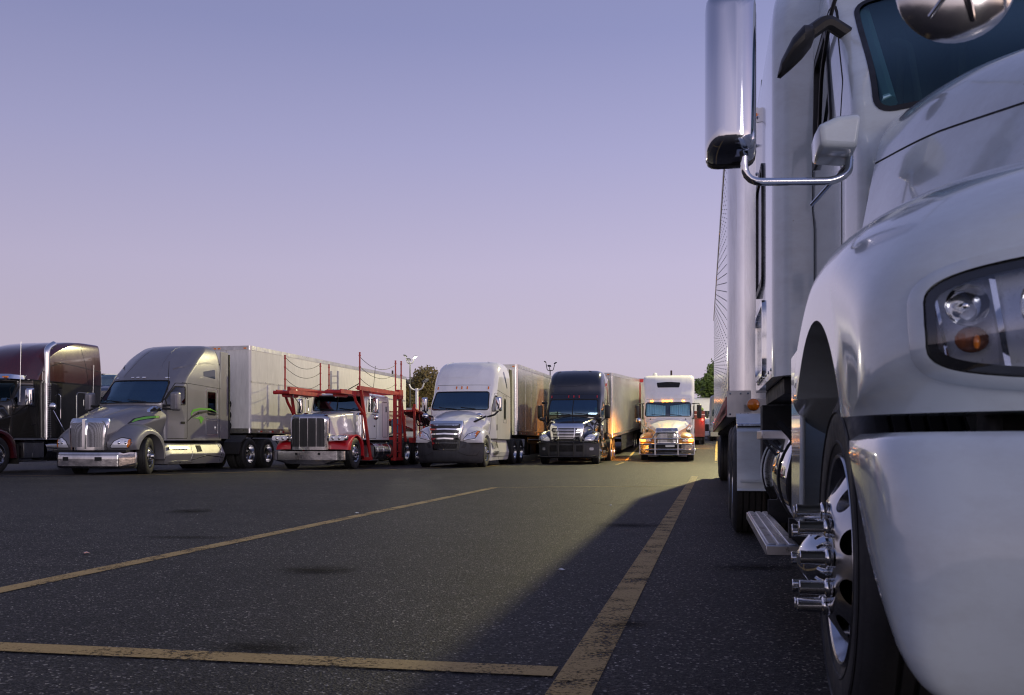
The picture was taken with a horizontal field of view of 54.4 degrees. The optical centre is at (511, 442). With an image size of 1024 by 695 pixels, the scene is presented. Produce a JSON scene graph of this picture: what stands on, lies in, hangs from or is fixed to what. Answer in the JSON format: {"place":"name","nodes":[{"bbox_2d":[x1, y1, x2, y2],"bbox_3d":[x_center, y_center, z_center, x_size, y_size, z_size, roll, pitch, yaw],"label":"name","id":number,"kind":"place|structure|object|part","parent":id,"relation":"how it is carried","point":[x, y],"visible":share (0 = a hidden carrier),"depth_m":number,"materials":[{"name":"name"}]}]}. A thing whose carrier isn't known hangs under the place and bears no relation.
{"place":"outdoors","nodes":[
{"label":"outdoors","id":0,"kind":"place"},
{"bbox_2d":[101,374,116,398],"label":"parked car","id":1,"kind":"object","parent":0,"point":[104,388],"visible":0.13,"depth_m":42.39,"materials":[{"name":"paint"}]},
{"bbox_2d":[0,0,774,397],"label":"sky","id":2,"kind":"structure","parent":0,"point":[527,183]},
{"bbox_2d":[0,436,830,694],"bbox_3d":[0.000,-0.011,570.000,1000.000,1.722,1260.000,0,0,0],"label":"ground","id":3,"kind":"structure","parent":0,"point":[710,632],"depth_m":6.14,"materials":[{"name":"grey asphalt"}]},
{"bbox_2d":[0,341,102,472],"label":"semi truck","id":4,"kind":"object","parent":3,"relation":"on","point":[37,380],"visible":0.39,"depth_m":29.16,"materials":[{"name":"red paint"}]},
{"bbox_3d":[-14.059,-0.940,28.554,0.297,1.596,0.897,0,0,29],"label":"door","id":5,"kind":"part","parent":4,"relation":"part of","materials":[{"name":"black metal"}]},
{"bbox_3d":[-13.987,-1.350,28.517,0.179,0.630,0.716,0,0,32],"label":"side window","id":6,"kind":"part","parent":4,"relation":"part of","materials":[{"name":"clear glass"}]},
{"bbox_2d":[101,377,114,384],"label":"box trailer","id":7,"kind":"object","parent":3,"relation":"on","point":[106,380],"depth_m":59.71,"materials":[{"name":"metal"}]},
{"bbox_2d":[49,346,273,473],"bbox_3d":[-10.341,-1.040,30.662,2.970,3.840,9.012,0,0,12],"label":"semi truck","id":8,"kind":"object","parent":3,"relation":"on","point":[152,399],"visible":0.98,"depth_m":28.92,"materials":[{"name":"grey paint"}]},
{"bbox_3d":[-11.818,-1.346,29.038,0.152,0.578,0.833,0,0,-1],"label":"side window","id":9,"kind":"part","parent":8,"relation":"part of","materials":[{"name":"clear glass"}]},
{"bbox_3d":[-9.705,-0.920,28.533,0.281,1.616,1.076,0,0,39],"label":"door","id":10,"kind":"part","parent":8,"relation":"part of","materials":[{"name":"grey metal"}]},
{"bbox_3d":[-9.675,-1.346,28.572,0.149,0.578,0.833,0,0,26],"label":"side window","id":11,"kind":"part","parent":8,"relation":"part of","materials":[{"name":"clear glass"}]},
{"bbox_3d":[-9.208,-2.094,30.270,0.026,0.283,0.695,0,0,12],"label":"roof window","id":12,"kind":"part","parent":8,"relation":"part of","materials":[{"name":"grey glass"}]},
{"bbox_3d":[-9.169,-1.190,30.413,0.010,0.922,0.722,0,0,12],"label":"sleeper window frame","id":13,"kind":"part","parent":8,"relation":"part of","materials":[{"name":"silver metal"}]},
{"bbox_3d":[-9.196,-1.190,30.418,0.020,0.720,0.490,0,0,12],"label":"side window","id":14,"kind":"part","parent":8,"relation":"part of","materials":[{"name":"black glass"}]},
{"bbox_2d":[39,563,403,576],"bbox_3d":[-1.859,0.848,6.682,2.378,0.001,0.406,0,0,-10],"label":"asphalt crack","id":15,"kind":"object","parent":3,"relation":"on","point":[245,565],"visible":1,"depth_m":6.73,"materials":[{"name":"black asphalt"}]},
{"bbox_2d":[0,487,497,592],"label":"parking line","id":16,"kind":"object","parent":3,"relation":"on","point":[50,579],"visible":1,"depth_m":7.60,"materials":[{"name":"yellow paint"}]},
{"bbox_2d":[236,643,278,649],"bbox_3d":[-1.050,0.842,4.120,0.552,0.001,0.368,0,0,0],"label":"oil stain","id":17,"kind":"object","parent":3,"relation":"on","point":[260,647],"visible":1,"depth_m":4.11,"materials":[{"name":"black"}]},
{"bbox_2d":[0,642,557,675],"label":"parking line","id":18,"kind":"object","parent":3,"relation":"on","point":[297,659],"visible":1,"depth_m":3.88,"materials":[{"name":"yellow paint"}]},
{"bbox_2d":[206,346,406,460],"bbox_3d":[-8.227,-1.195,41.319,2.628,4.090,16.178,0,0,13],"label":"box trailer","id":19,"kind":"object","parent":3,"relation":"on","point":[259,408],"visible":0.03,"depth_m":34.85,"materials":[{"name":"metal"}]},
{"bbox_2d":[272,352,418,468],"bbox_3d":[-5.632,-1.090,35.813,2.960,3.880,8.604,0,0,12],"label":"semi truck","id":20,"kind":"object","parent":3,"relation":"on","point":[349,428],"visible":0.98,"depth_m":33.33,"materials":[{"name":"white paint"}]},
{"bbox_3d":[-6.849,-1.290,34.914,0.037,0.470,0.695,0,0,12],"label":"side window","id":21,"kind":"part","parent":20,"relation":"part of","materials":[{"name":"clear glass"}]},
{"bbox_3d":[-4.890,-1.290,34.504,0.037,0.470,0.695,0,0,12],"label":"side window","id":22,"kind":"part","parent":20,"relation":"part of","materials":[{"name":"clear glass"}]},
{"bbox_3d":[-4.577,-0.825,35.872,0.037,1.266,0.566,0,0,12],"label":"sleeper door","id":23,"kind":"part","parent":20,"relation":"part of","materials":[{"name":"white metal"}]},
{"bbox_2d":[380,397,430,442],"bbox_3d":[-3.739,-0.475,44.716,2.620,2.650,13.400,0,0,12],"label":"car transporter trailer","id":24,"kind":"object","parent":3,"relation":"on","point":[416,414],"visible":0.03,"depth_m":39.25,"materials":[{"name":"red paint"}]},
{"bbox_2d":[403,355,416,407],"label":"lamp post","id":25,"kind":"object","parent":3,"relation":"on","point":[409,360],"visible":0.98,"depth_m":74.96,"materials":[{"name":"white metal"}]},
{"bbox_2d":[402,375,419,436],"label":"broadleaf tree","id":26,"kind":"object","parent":3,"relation":"on","point":[407,390],"visible":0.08,"depth_m":116.77,"materials":[{"name":"green plant"}]},
{"bbox_2d":[0,479,827,693],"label":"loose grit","id":27,"kind":"object","parent":3,"relation":"on","point":[420,619],"visible":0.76,"depth_m":5.18,"materials":[{"name":"grey gravel"}]},
{"bbox_2d":[406,378,428,436],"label":"lamp post","id":28,"kind":"object","parent":3,"relation":"on","point":[425,380],"visible":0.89,"depth_m":54.91,"materials":[{"name":"silver metal"}]},
{"bbox_2d":[406,407,430,436],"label":"box trailer","id":29,"kind":"object","parent":3,"relation":"on","point":[409,434],"depth_m":74.28,"materials":[{"name":"metal"}]},
{"bbox_2d":[406,365,438,407],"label":"broadleaf tree","id":30,"kind":"object","parent":3,"relation":"on","point":[428,389],"visible":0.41,"depth_m":114.65,"materials":[{"name":"green plant"}]},
{"bbox_2d":[416,362,522,466],"bbox_3d":[-1.484,-1.101,37.897,2.980,3.902,8.259,0,0,12],"label":"semi truck","id":31,"kind":"object","parent":3,"relation":"on","point":[470,420],"visible":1,"depth_m":36.23,"materials":[{"name":"white paint"}]},
{"bbox_3d":[-0.631,-1.422,36.223,0.071,0.606,0.633,0,0,14],"label":"side window","id":32,"kind":"part","parent":31,"relation":"part of","materials":[{"name":"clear glass"}]},
{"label":"side window","id":33,"kind":"part","parent":31,"relation":"part of","materials":[{"name":"black glass"}]},
{"bbox_2d":[402,590,597,601],"bbox_3d":[0.052,0.848,5.584,1.399,0.001,0.274,0,0,-12],"label":"asphalt crack","id":34,"kind":"object","parent":3,"relation":"on","point":[499,592],"visible":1,"depth_m":5.63,"materials":[{"name":"black asphalt"}]},
{"bbox_2d":[502,364,551,454],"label":"box trailer","id":35,"kind":"object","parent":3,"relation":"on","point":[530,386],"visible":0.38,"depth_m":43.21,"materials":[{"name":"silver metal"}]},
{"bbox_2d":[544,361,556,374],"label":"lamp post","id":36,"kind":"object","parent":3,"relation":"on","point":[549,366],"visible":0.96,"depth_m":110.07,"materials":[{"name":"white metal"}]},
{"bbox_2d":[537,370,614,463],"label":"semi truck","id":37,"kind":"object","parent":3,"relation":"on","point":[576,422],"visible":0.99,"depth_m":41.19,"materials":[{"name":"black paint"}]},
{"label":"door","id":38,"kind":"part","parent":37,"relation":"part of","materials":[{"name":"black metal"}]},
{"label":"side window","id":39,"kind":"part","parent":37,"relation":"part of","materials":[{"name":"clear glass"}]},
{"bbox_2d":[545,476,697,694],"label":"parking line","id":40,"kind":"object","parent":3,"relation":"on","point":[631,595],"visible":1,"depth_m":4.82,"materials":[{"name":"yellow paint"}]},
{"bbox_2d":[604,373,639,450],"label":"box trailer","id":41,"kind":"object","parent":3,"relation":"on","point":[624,425],"visible":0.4,"depth_m":50.48,"materials":[{"name":"silver metal"}]},
{"bbox_2d":[615,446,638,464],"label":"parking line","id":42,"kind":"object","parent":3,"relation":"on","point":[631,454],"visible":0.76,"depth_m":48.64,"materials":[{"name":"yellow paint"}]},
{"bbox_2d":[636,379,643,442],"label":"box trailer","id":43,"kind":"object","parent":3,"relation":"on","point":[639,430],"visible":0.09,"depth_m":60.02,"materials":[{"name":"metal"}]},
{"bbox_2d":[640,383,642,431],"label":"box trailer","id":44,"kind":"object","parent":3,"relation":"on","point":[641,405],"depth_m":52.78,"materials":[{"name":"metal"}]},
{"bbox_2d":[635,373,701,460],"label":"semi truck","id":45,"kind":"object","parent":3,"relation":"on","point":[668,418],"visible":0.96,"depth_m":46.13,"materials":[{"name":"white paint"}]},
{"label":"roof window","id":46,"kind":"part","parent":45,"relation":"part of","materials":[{"name":"black glass"}]},
{"bbox_2d":[625,540,757,548],"bbox_3d":[1.597,0.848,8.471,1.769,0.001,0.425,0,0,-25],"label":"asphalt crack","id":47,"kind":"object","parent":3,"relation":"on","point":[725,540],"visible":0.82,"depth_m":8.62,"materials":[{"name":"black asphalt"}]},
{"bbox_2d":[694,408,704,443],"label":"box trailer","id":48,"kind":"object","parent":3,"relation":"on","point":[699,433],"visible":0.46,"depth_m":61.86,"materials":[{"name":"metal"}]},
{"bbox_2d":[694,378,708,438],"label":"broadleaf tree","id":49,"kind":"object","parent":3,"relation":"on","point":[698,384],"visible":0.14,"depth_m":99.75,"materials":[{"name":"green plant"}]},
{"bbox_2d":[694,398,709,435],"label":"semi truck","id":50,"kind":"object","parent":3,"relation":"on","point":[704,402],"visible":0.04,"depth_m":90.48,"materials":[{"name":"white paint"}]},
{"bbox_2d":[697,358,718,439],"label":"broadleaf tree","id":51,"kind":"object","parent":3,"relation":"on","point":[708,382],"visible":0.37,"depth_m":91.48,"materials":[{"name":"green plant"}]},
{"bbox_2d":[706,395,718,440],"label":"semi truck","id":52,"kind":"object","parent":3,"relation":"on","point":[713,435],"visible":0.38,"depth_m":82.29,"materials":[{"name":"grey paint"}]},
{"bbox_2d":[715,441,717,462],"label":"parking line","id":53,"kind":"object","parent":3,"relation":"on","point":[716,452],"visible":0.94,"depth_m":51.22,"materials":[{"name":"yellow paint"}]},
{"bbox_2d":[713,107,765,479],"bbox_3d":[4.962,-1.210,17.384,2.720,4.120,16.218,0,0,11],"label":"box trailer","id":54,"kind":"object","parent":3,"relation":"on","point":[735,393],"visible":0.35,"depth_m":9.78,"materials":[{"name":"metal"}]},
{"bbox_2d":[705,0,1023,694],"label":"semi truck","id":55,"kind":"object","parent":3,"relation":"on","point":[876,469],"visible":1,"depth_m":2.63,"materials":[{"name":"white paint"}]},
{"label":"sleeper window","id":56,"kind":"part","parent":55,"relation":"part of","materials":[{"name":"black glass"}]},
{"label":"side window","id":57,"kind":"part","parent":55,"relation":"part of","materials":[{"name":"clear glass"}]},
{"bbox_3d":[1.623,-1.310,5.094,0.051,1.730,1.189,0,0,11],"label":"door","id":58,"kind":"part","parent":55,"relation":"part of","materials":[{"name":"white metal"}]}
]}

